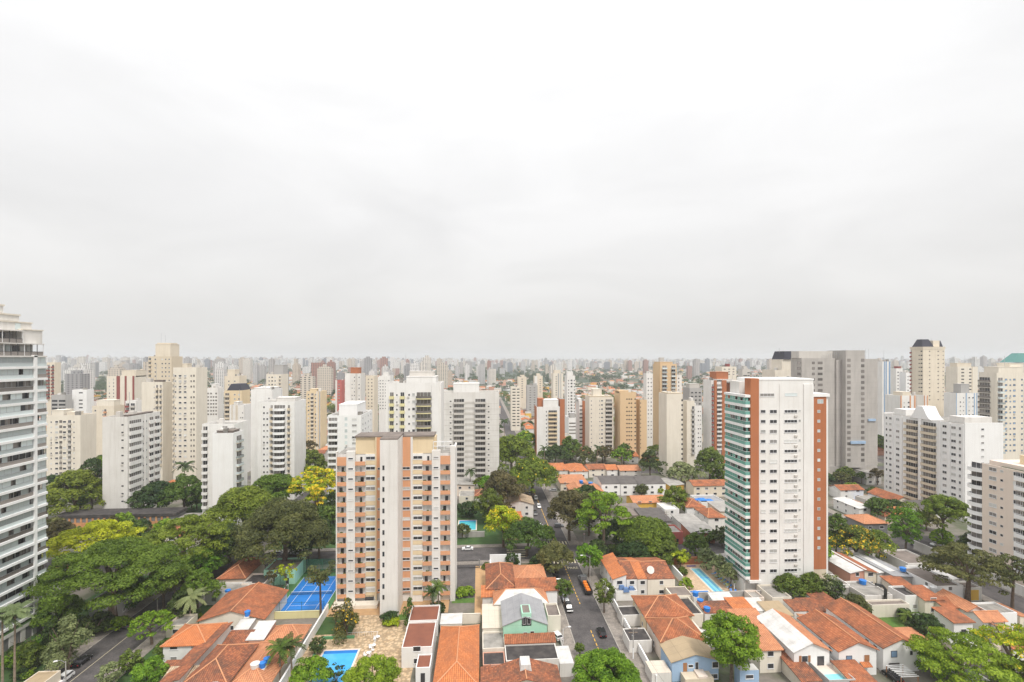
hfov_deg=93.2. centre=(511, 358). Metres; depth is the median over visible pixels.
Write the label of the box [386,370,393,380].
apartment tower
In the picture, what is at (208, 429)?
apartment tower
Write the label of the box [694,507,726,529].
house
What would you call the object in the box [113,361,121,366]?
apartment tower
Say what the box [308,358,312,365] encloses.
apartment tower
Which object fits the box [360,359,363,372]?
apartment tower
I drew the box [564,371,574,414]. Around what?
apartment tower
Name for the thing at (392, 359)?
apartment tower
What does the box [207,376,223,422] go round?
apartment tower
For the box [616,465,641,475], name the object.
house
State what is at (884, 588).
chimney pipe
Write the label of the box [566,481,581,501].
house
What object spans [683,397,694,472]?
apartment tower
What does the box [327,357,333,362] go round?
apartment tower
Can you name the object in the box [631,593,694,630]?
house
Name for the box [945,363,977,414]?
apartment tower
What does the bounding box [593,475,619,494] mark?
house
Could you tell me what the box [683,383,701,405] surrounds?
apartment tower
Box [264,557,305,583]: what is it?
house
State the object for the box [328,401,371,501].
apartment tower
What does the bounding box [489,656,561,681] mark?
house
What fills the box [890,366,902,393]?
apartment tower
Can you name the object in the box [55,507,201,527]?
market hall
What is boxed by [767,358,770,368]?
apartment tower
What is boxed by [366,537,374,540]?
window
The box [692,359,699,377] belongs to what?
apartment tower
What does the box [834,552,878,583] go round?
house
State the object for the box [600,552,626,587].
house
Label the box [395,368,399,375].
apartment tower
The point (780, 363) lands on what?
apartment tower
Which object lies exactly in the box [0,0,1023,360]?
sky
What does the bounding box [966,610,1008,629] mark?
house
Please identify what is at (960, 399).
apartment tower
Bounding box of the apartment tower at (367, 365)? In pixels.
[364,357,371,374]
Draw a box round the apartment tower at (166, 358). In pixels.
[148,335,182,380]
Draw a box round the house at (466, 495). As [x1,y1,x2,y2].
[459,490,474,503]
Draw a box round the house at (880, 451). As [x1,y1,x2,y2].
[878,447,883,454]
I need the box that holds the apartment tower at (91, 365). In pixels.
[81,363,94,386]
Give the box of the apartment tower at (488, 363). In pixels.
[487,359,490,369]
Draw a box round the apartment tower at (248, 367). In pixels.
[243,358,252,380]
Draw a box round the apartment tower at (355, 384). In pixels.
[345,367,364,401]
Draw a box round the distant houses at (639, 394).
[44,367,978,417]
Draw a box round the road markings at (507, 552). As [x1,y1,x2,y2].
[70,494,598,681]
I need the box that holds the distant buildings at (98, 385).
[44,373,978,399]
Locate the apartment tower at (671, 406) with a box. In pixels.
[659,390,683,476]
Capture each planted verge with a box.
[0,575,156,681]
[116,572,263,681]
[141,503,250,551]
[265,493,335,549]
[322,508,530,547]
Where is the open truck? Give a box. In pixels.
[579,574,592,593]
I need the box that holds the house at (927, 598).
[903,585,944,614]
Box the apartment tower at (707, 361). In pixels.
[705,358,709,370]
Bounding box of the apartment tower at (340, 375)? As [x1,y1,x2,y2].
[337,371,344,379]
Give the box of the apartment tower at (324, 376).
[317,364,332,396]
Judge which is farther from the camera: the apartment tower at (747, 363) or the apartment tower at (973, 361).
the apartment tower at (747, 363)
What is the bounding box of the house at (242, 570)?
[216,557,264,582]
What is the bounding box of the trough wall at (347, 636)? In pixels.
[325,635,354,639]
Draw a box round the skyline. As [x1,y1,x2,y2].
[48,354,1023,368]
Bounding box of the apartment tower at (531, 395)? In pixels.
[526,383,537,415]
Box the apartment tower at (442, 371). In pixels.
[437,363,447,387]
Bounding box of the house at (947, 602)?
[935,596,959,609]
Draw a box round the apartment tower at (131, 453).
[102,392,160,508]
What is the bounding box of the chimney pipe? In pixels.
[875,583,886,598]
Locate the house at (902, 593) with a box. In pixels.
[888,585,917,611]
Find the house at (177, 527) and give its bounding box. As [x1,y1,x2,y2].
[165,525,201,549]
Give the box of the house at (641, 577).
[623,557,646,594]
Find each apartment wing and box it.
[557,398,564,444]
[636,397,646,458]
[677,373,681,393]
[727,379,734,454]
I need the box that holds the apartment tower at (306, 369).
[302,366,310,373]
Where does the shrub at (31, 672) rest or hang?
on the planted verge at (7, 671)
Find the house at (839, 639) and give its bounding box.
[797,609,879,674]
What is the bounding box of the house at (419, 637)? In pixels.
[401,621,435,667]
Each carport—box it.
[617,606,640,625]
[623,628,651,652]
[645,660,671,681]
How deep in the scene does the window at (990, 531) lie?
156.08 m
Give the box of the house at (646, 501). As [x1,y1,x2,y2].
[625,495,667,507]
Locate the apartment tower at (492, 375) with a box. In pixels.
[489,369,495,385]
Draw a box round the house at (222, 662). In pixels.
[184,643,258,681]
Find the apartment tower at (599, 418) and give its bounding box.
[585,388,613,457]
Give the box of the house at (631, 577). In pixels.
[616,557,636,588]
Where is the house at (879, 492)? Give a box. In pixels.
[867,487,909,501]
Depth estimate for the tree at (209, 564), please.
153.83 m
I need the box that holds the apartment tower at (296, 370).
[292,362,300,386]
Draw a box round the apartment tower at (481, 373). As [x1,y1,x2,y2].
[478,364,484,383]
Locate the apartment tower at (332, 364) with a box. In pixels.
[327,360,335,389]
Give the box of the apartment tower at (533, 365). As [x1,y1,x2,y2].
[532,360,534,370]
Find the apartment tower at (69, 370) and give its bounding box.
[64,367,77,391]
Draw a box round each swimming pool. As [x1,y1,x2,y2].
[306,648,360,681]
[458,520,476,530]
[689,568,723,591]
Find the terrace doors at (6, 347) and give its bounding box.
[0,345,32,351]
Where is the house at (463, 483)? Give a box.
[457,477,474,495]
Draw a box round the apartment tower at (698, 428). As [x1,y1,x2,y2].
[695,403,701,458]
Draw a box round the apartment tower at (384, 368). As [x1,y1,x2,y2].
[382,365,388,374]
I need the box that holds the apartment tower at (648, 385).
[643,371,652,449]
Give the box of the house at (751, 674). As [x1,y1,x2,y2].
[734,663,758,681]
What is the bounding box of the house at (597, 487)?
[583,483,603,493]
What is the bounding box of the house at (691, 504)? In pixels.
[677,497,705,514]
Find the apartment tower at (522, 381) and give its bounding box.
[517,375,526,409]
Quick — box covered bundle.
[622,587,628,592]
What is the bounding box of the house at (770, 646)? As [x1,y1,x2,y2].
[742,624,783,672]
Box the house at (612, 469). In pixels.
[604,464,618,475]
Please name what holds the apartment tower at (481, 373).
on the ground at (953, 528)
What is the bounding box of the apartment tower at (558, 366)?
[554,364,560,369]
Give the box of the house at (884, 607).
[866,599,909,617]
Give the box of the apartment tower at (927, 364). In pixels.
[909,339,944,416]
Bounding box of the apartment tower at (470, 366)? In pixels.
[467,361,471,373]
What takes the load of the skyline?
on the ground at (953, 528)
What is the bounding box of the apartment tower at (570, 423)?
[565,412,575,438]
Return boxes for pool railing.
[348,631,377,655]
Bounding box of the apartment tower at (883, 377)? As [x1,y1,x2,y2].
[878,359,889,435]
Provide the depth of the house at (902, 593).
138.70 m
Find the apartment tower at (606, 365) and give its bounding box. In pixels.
[604,362,609,371]
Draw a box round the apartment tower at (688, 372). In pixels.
[686,366,691,378]
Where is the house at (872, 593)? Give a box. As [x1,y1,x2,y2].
[845,580,892,599]
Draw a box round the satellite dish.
[647,566,653,573]
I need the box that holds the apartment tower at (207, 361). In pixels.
[204,358,210,368]
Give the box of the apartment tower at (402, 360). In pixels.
[401,359,403,373]
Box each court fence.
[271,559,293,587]
[294,558,335,573]
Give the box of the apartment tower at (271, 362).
[268,357,274,373]
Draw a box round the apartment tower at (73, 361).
[71,359,76,364]
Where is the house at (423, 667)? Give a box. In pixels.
[416,654,431,681]
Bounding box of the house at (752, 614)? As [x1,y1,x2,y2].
[726,608,761,635]
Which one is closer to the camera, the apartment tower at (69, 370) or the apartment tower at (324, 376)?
the apartment tower at (324, 376)
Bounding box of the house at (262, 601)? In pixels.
[196,582,288,629]
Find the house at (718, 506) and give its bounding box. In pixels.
[706,501,729,519]
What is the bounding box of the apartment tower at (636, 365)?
[634,361,638,370]
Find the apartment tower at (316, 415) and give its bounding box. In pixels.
[306,388,326,449]
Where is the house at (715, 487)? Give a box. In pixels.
[686,479,724,496]
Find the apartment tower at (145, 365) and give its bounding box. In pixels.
[143,362,147,374]
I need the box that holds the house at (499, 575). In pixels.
[485,562,514,590]
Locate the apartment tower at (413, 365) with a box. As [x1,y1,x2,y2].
[410,361,419,370]
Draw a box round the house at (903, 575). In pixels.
[852,554,912,583]
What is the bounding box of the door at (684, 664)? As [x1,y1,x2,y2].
[683,663,686,671]
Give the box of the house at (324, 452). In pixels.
[318,449,327,459]
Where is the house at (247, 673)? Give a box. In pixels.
[231,641,297,681]
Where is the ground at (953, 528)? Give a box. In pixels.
[39,362,1023,681]
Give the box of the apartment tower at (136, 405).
[125,398,141,412]
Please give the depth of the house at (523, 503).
219.12 m
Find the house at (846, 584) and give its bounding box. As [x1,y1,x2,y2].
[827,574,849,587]
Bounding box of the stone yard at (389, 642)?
[288,615,412,681]
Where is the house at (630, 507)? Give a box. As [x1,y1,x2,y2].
[616,503,639,518]
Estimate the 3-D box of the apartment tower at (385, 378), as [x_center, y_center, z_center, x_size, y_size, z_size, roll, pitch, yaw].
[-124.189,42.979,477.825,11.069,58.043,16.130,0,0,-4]
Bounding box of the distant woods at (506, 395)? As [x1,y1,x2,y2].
[288,391,613,409]
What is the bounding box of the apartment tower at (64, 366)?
[61,363,70,383]
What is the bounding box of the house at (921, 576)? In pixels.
[899,566,962,597]
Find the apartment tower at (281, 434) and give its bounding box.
[257,387,305,499]
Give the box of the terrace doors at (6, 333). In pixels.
[0,332,11,337]
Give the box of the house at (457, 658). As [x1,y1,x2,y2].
[433,624,479,681]
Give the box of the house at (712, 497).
[690,494,723,507]
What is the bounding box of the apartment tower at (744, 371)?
[738,360,749,376]
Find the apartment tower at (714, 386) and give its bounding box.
[703,371,730,462]
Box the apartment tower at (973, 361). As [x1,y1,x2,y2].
[969,357,979,379]
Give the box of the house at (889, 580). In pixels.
[880,575,911,591]
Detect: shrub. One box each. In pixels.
[0,640,24,657]
[0,651,26,668]
[9,664,33,678]
[16,634,40,651]
[19,668,34,679]
[31,633,57,642]
[33,655,42,665]
[73,615,99,631]
[76,610,114,633]
[94,661,123,681]
[103,615,133,631]
[115,648,143,671]
[128,655,169,681]
[288,653,333,681]
[308,636,326,653]
[326,663,344,681]
[328,602,340,622]
[379,611,398,622]
[382,616,400,626]
[430,601,445,614]
[456,585,474,597]
[457,501,477,516]
[678,566,687,574]
[678,576,693,588]
[698,528,713,541]
[712,526,728,545]
[887,499,904,506]
[896,608,912,620]
[929,528,954,546]
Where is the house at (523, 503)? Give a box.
[505,494,533,516]
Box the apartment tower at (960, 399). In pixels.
[944,384,976,416]
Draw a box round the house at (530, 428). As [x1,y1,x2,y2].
[524,425,533,432]
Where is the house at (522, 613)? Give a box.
[500,593,547,636]
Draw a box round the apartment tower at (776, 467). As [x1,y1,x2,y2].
[724,377,829,590]
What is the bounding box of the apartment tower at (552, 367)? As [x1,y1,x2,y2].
[549,364,555,377]
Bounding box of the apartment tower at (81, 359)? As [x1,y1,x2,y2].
[77,357,85,362]
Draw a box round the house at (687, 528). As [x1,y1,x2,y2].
[680,521,714,542]
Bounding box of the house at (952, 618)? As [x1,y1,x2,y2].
[931,606,975,635]
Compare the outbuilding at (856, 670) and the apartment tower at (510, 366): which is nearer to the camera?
the outbuilding at (856, 670)
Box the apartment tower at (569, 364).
[567,359,571,370]
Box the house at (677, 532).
[668,525,682,543]
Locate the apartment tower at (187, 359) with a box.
[183,357,191,362]
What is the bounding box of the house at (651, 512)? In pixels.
[634,507,671,524]
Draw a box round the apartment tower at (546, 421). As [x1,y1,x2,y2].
[534,398,559,454]
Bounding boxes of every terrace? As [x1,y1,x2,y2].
[614,587,636,600]
[809,657,855,681]
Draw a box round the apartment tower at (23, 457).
[0,304,47,654]
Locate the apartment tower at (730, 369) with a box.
[715,364,735,380]
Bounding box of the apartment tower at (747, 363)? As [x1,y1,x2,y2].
[745,360,749,368]
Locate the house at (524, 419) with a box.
[521,417,529,422]
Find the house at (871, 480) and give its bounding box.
[853,468,880,484]
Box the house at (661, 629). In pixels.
[644,616,704,659]
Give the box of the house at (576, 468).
[564,463,587,477]
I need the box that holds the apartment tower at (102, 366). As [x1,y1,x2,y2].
[99,362,106,373]
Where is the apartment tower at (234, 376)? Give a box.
[224,369,246,390]
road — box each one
[44,535,959,570]
[61,567,226,681]
[247,466,883,479]
[264,473,327,536]
[499,399,568,544]
[550,558,626,681]
[907,549,1023,613]
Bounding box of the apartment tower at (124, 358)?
[120,357,129,360]
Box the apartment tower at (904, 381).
[899,370,910,391]
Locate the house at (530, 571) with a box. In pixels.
[513,564,546,577]
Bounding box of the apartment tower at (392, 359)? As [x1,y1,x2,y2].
[390,357,394,370]
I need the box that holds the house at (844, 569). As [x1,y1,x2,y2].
[828,550,866,580]
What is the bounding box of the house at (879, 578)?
[845,552,894,583]
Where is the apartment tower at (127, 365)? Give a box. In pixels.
[123,362,132,369]
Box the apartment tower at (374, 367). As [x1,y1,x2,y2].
[372,364,376,374]
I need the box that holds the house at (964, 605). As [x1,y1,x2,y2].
[935,588,981,614]
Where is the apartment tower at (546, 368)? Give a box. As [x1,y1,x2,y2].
[545,364,547,376]
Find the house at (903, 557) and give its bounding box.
[880,549,931,567]
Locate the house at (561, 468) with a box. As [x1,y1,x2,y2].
[549,462,568,473]
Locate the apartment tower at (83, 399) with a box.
[72,388,93,412]
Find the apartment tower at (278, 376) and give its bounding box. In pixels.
[266,365,287,395]
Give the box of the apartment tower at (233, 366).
[228,364,238,368]
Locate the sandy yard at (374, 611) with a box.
[326,599,448,616]
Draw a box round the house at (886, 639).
[823,597,918,670]
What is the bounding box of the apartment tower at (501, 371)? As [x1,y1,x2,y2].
[499,368,504,375]
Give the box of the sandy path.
[475,566,485,614]
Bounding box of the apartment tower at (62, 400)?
[51,392,71,414]
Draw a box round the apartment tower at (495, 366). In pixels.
[493,364,497,373]
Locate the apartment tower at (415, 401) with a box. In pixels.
[386,368,443,445]
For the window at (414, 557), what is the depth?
143.02 m
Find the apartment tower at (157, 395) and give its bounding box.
[142,364,172,480]
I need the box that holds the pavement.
[44,397,1023,681]
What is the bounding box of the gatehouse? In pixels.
[24,670,60,681]
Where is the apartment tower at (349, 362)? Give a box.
[348,358,351,366]
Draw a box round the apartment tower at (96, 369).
[95,362,98,377]
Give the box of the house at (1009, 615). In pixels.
[971,602,1016,629]
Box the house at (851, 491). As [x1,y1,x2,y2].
[829,484,864,498]
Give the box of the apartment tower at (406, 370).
[404,364,409,380]
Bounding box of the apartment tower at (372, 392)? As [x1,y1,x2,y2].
[366,374,377,431]
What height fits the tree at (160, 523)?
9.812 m
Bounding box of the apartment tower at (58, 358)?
[56,355,60,361]
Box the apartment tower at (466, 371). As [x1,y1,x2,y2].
[465,363,468,381]
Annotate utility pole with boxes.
[629,627,637,658]
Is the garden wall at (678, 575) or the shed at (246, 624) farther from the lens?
the garden wall at (678, 575)
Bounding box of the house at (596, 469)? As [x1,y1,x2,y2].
[584,464,605,476]
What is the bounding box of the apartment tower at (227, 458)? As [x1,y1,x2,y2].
[212,428,243,525]
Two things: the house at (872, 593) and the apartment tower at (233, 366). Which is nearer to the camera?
the house at (872, 593)
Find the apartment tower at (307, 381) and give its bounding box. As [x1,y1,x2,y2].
[300,373,314,398]
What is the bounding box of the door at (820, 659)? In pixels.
[817,656,823,665]
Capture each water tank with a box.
[244,610,250,618]
[250,660,259,669]
[259,660,266,669]
[263,656,270,663]
[692,590,698,604]
[704,606,709,611]
[859,578,866,584]
[899,566,906,571]
[929,585,937,592]
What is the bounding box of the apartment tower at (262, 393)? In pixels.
[251,386,280,484]
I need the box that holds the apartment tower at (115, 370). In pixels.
[108,365,126,375]
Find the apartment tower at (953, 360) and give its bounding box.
[949,357,957,365]
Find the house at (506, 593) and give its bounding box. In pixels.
[492,588,548,605]
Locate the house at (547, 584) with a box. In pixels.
[514,577,558,602]
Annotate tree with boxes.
[0,599,35,681]
[0,612,22,681]
[16,642,48,669]
[19,535,195,617]
[29,592,86,628]
[39,519,79,559]
[39,613,94,670]
[39,621,57,647]
[42,519,145,574]
[46,469,105,515]
[46,474,57,484]
[46,500,65,519]
[46,516,71,524]
[65,492,94,508]
[69,457,101,508]
[104,515,119,527]
[104,574,148,609]
[111,517,147,533]
[115,511,132,521]
[124,481,159,507]
[125,609,175,644]
[131,480,178,507]
[136,518,152,535]
[137,515,234,562]
[138,572,185,609]
[140,524,152,536]
[151,518,179,530]
[152,638,169,657]
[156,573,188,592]
[157,473,201,506]
[166,589,200,618]
[172,461,197,487]
[174,587,206,613]
[175,568,226,608]
[181,499,200,509]
[186,548,226,578]
[187,498,200,509]
[200,485,272,532]
[201,523,264,569]
[201,535,233,563]
[230,496,333,564]
[252,473,302,500]
[264,566,280,582]
[265,634,293,680]
[274,563,297,588]
[276,631,306,673]
[283,537,313,557]
[286,465,335,501]
[302,516,335,558]
[303,484,326,506]
[304,449,327,473]
[304,560,335,615]
[306,440,318,449]
[306,491,326,500]
[317,504,335,521]
[326,490,335,500]
[327,501,335,507]
[332,597,358,644]
[341,653,402,681]
[401,597,413,625]
[424,585,441,603]
[427,579,448,603]
[457,523,470,537]
[464,468,476,481]
[471,477,481,488]
[472,488,503,518]
[477,475,500,488]
[480,469,528,507]
[483,505,520,547]
[498,434,536,471]
[499,418,509,435]
[503,516,550,556]
[505,552,519,564]
[509,455,560,497]
[516,429,534,450]
[527,555,552,568]
[534,524,556,543]
[536,540,574,572]
[537,450,543,458]
[539,445,550,460]
[542,444,566,462]
[546,489,592,540]
[555,578,573,606]
[557,447,573,456]
[560,452,574,463]
[561,436,581,460]
[571,647,641,681]
[574,499,604,535]
[574,642,584,655]
[575,445,596,463]
[575,490,632,544]
[575,543,602,576]
[578,484,597,493]
[581,490,601,504]
[586,539,608,555]
[594,448,610,462]
[594,578,615,612]
[595,445,615,463]
[598,517,628,543]
[607,542,630,556]
[610,447,632,464]
[614,515,676,555]
[614,541,653,557]
[616,443,634,464]
[634,483,648,494]
[638,449,667,474]
[647,446,656,450]
[650,538,691,565]
[657,485,688,511]
[665,461,705,482]
[672,549,690,566]
[682,532,708,555]
[694,446,724,479]
[694,547,715,569]
[700,609,763,681]
[705,553,726,577]
[711,468,726,479]
[718,562,738,588]
[772,572,806,596]
[795,571,827,594]
[820,573,839,593]
[822,578,845,599]
[828,472,836,483]
[828,512,852,551]
[828,525,896,558]
[828,544,833,558]
[832,469,851,476]
[832,471,852,483]
[836,466,856,476]
[844,592,873,612]
[854,471,868,483]
[862,496,895,518]
[869,468,883,484]
[871,529,899,549]
[878,438,883,446]
[885,506,925,549]
[896,608,915,622]
[901,494,970,538]
[903,626,1023,681]
[904,612,943,635]
[914,645,964,681]
[916,541,1020,601]
[919,513,945,530]
[938,548,975,569]
[956,531,970,550]
[964,621,1023,670]
[983,553,1023,608]
[991,658,1023,681]
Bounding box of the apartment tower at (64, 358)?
[61,356,67,362]
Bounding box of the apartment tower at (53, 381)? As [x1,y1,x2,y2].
[46,360,60,414]
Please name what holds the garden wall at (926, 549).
on the ground at (953, 528)
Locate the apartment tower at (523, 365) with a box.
[521,361,525,372]
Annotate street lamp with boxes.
[53,660,66,681]
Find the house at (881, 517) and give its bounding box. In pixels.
[853,499,894,523]
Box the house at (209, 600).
[205,582,251,604]
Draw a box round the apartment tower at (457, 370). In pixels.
[455,365,458,378]
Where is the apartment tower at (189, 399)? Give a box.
[172,363,206,486]
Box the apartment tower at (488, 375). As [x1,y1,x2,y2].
[487,367,490,384]
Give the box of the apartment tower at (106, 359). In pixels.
[103,357,109,370]
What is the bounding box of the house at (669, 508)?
[657,503,678,519]
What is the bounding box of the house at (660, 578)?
[634,557,674,594]
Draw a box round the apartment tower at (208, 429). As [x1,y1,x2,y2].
[201,418,246,515]
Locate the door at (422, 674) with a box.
[421,673,424,681]
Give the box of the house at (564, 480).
[556,474,587,490]
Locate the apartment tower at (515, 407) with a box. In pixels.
[510,377,520,430]
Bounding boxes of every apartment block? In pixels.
[332,431,456,617]
[884,406,1002,521]
[967,455,1023,585]
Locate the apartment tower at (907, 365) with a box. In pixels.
[905,362,910,369]
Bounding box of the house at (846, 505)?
[833,497,869,514]
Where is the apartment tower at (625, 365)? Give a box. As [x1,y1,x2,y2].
[623,360,627,371]
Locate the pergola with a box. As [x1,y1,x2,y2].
[886,664,918,681]
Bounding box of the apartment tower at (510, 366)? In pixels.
[508,362,512,372]
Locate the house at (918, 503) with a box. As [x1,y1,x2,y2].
[902,500,940,522]
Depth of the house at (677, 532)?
187.18 m
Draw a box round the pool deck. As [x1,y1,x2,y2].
[672,564,738,591]
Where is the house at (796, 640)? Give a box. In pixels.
[757,608,832,665]
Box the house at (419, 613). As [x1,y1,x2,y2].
[408,605,439,635]
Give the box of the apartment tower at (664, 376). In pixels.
[653,362,676,444]
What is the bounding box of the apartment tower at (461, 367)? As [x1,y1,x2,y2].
[460,361,462,377]
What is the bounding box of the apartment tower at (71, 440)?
[47,409,95,482]
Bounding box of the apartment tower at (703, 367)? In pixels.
[700,363,705,373]
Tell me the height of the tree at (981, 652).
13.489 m
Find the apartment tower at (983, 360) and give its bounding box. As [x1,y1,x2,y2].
[980,355,986,367]
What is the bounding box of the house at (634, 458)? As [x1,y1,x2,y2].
[622,452,638,463]
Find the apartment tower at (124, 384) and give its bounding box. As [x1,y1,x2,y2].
[107,370,147,403]
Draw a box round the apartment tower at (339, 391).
[335,379,344,411]
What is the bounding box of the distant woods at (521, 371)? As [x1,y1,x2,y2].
[40,360,910,382]
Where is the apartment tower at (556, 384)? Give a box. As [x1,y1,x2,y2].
[551,370,562,398]
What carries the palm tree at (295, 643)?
on the ground at (953, 528)
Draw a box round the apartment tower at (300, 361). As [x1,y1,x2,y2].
[298,358,302,367]
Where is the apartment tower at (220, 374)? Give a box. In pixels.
[214,368,226,386]
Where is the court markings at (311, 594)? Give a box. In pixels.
[286,578,335,609]
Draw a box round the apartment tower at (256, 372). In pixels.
[253,363,259,383]
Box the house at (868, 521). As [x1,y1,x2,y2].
[844,514,888,535]
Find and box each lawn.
[315,617,358,634]
[399,614,406,619]
[452,598,474,602]
[879,612,933,633]
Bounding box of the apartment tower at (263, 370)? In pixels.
[260,364,266,382]
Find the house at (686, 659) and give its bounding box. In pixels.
[659,636,718,681]
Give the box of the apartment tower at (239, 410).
[230,390,250,471]
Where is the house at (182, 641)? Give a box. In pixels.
[160,622,227,662]
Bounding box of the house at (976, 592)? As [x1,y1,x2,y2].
[955,581,981,601]
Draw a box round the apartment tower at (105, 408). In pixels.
[92,399,124,456]
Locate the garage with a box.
[556,646,573,676]
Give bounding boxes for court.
[281,576,335,610]
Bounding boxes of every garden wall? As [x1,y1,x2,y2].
[274,610,318,618]
[279,604,328,681]
[457,531,484,537]
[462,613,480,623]
[490,554,520,564]
[603,580,656,681]
[666,588,713,649]
[667,563,682,580]
[673,557,707,564]
[691,586,878,600]
[913,540,1023,596]
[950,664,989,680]
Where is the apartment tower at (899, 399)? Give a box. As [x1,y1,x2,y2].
[885,391,927,411]
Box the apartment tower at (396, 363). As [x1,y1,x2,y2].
[394,360,399,367]
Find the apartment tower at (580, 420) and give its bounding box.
[576,398,584,446]
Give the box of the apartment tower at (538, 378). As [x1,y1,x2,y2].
[533,373,542,397]
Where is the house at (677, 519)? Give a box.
[671,513,700,529]
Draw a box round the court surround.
[282,573,335,611]
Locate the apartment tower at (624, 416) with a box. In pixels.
[614,389,635,458]
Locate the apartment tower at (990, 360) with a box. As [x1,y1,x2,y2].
[988,358,994,365]
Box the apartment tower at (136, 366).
[132,363,139,369]
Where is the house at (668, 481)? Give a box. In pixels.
[661,477,684,489]
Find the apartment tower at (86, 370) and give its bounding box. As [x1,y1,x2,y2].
[78,365,92,388]
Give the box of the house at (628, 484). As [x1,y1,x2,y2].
[616,475,637,495]
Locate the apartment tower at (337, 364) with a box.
[334,360,338,369]
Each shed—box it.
[233,618,255,629]
[245,620,275,642]
[440,613,462,628]
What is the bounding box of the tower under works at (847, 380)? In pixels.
[791,349,877,479]
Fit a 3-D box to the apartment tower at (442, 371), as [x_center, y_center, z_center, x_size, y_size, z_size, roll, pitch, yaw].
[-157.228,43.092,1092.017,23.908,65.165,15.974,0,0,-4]
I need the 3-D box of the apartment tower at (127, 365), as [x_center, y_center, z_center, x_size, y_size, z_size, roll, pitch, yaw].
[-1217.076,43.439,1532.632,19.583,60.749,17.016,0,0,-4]
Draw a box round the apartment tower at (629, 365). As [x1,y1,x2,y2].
[628,360,631,370]
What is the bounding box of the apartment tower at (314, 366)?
[311,363,325,387]
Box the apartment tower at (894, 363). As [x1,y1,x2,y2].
[891,360,898,367]
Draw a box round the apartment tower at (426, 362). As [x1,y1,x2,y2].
[423,355,430,370]
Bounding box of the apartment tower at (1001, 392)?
[978,353,1023,459]
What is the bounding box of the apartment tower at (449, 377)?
[448,370,451,384]
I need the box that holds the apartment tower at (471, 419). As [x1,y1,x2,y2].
[444,382,498,484]
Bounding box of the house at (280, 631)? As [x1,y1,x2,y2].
[265,624,311,652]
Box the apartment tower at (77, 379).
[65,370,89,393]
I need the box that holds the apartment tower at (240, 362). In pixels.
[238,357,244,373]
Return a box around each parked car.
[59,670,74,681]
[70,655,92,667]
[269,550,282,555]
[462,545,472,550]
[553,630,562,640]
[554,523,563,527]
[554,571,559,579]
[561,594,568,601]
[565,601,572,611]
[596,627,606,637]
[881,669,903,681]
[930,541,943,545]
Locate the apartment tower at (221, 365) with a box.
[215,362,226,369]
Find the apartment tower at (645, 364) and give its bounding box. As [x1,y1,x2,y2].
[643,359,648,372]
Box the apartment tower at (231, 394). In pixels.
[224,383,250,419]
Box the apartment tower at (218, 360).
[213,359,225,377]
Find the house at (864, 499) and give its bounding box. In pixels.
[855,495,882,504]
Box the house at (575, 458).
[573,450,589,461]
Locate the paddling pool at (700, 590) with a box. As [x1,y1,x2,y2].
[689,590,709,591]
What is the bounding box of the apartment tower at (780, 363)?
[762,348,790,376]
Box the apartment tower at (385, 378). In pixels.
[379,372,392,431]
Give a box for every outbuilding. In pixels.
[159,622,232,681]
[160,659,180,678]
[164,665,199,681]
[166,614,197,637]
[222,629,255,643]
[241,573,272,584]
[480,664,490,681]
[481,585,494,603]
[482,604,502,631]
[482,631,504,656]
[483,651,504,666]
[504,632,555,645]
[505,643,558,668]
[544,603,560,632]
[665,586,691,599]
[679,596,702,626]
[696,600,731,621]
[708,592,732,600]
[723,597,752,608]
[744,590,763,600]
[745,597,763,613]
[756,584,791,603]
[757,600,793,618]
[780,650,822,681]
[783,599,807,620]
[794,597,825,612]
[804,590,834,604]
[830,659,877,681]
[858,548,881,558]
[893,627,923,638]
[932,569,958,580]
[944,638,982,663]
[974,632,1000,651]
[989,601,1023,625]
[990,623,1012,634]
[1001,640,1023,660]
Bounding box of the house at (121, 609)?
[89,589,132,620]
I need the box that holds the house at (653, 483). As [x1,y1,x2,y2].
[633,475,665,494]
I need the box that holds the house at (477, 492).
[474,489,488,506]
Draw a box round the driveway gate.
[457,559,479,567]
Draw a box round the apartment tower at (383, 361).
[380,357,387,375]
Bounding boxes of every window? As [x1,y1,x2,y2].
[365,487,374,490]
[365,497,374,500]
[365,557,374,561]
[365,568,374,571]
[365,595,373,600]
[366,456,374,459]
[366,466,374,469]
[366,507,374,510]
[366,517,374,520]
[366,527,374,530]
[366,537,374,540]
[366,547,374,550]
[366,578,374,581]
[366,588,374,591]
[413,456,421,459]
[413,466,421,469]
[413,476,422,479]
[413,486,422,489]
[413,496,422,499]
[413,506,422,509]
[413,516,422,519]
[413,526,422,529]
[413,536,422,539]
[413,546,421,549]
[413,556,421,559]
[413,566,421,569]
[413,576,421,579]
[413,586,421,590]
[413,646,420,651]
[712,661,718,668]
[745,674,753,679]
[760,393,774,396]
[767,651,773,656]
[767,663,773,668]
[769,449,776,453]
[769,459,776,463]
[770,469,776,473]
[784,410,796,412]
[784,420,796,422]
[784,430,796,432]
[784,439,796,442]
[784,449,796,452]
[784,459,797,462]
[784,469,797,472]
[784,479,797,482]
[784,489,797,492]
[784,499,797,502]
[784,509,796,512]
[784,519,796,522]
[784,529,796,532]
[784,539,796,542]
[784,549,796,552]
[784,559,796,561]
[784,568,796,571]
[785,393,796,395]
[799,655,810,661]
[817,399,822,403]
[889,663,899,669]
[891,651,896,657]
[988,467,996,471]
[989,476,996,480]
[989,485,996,489]
[989,494,996,499]
[989,502,996,508]
[989,511,996,517]
[989,520,996,526]
[989,529,996,535]
[989,538,996,544]
[989,547,996,553]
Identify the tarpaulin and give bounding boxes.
[695,498,713,500]
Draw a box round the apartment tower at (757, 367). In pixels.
[754,365,760,369]
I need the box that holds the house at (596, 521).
[581,518,599,531]
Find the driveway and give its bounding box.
[455,565,481,597]

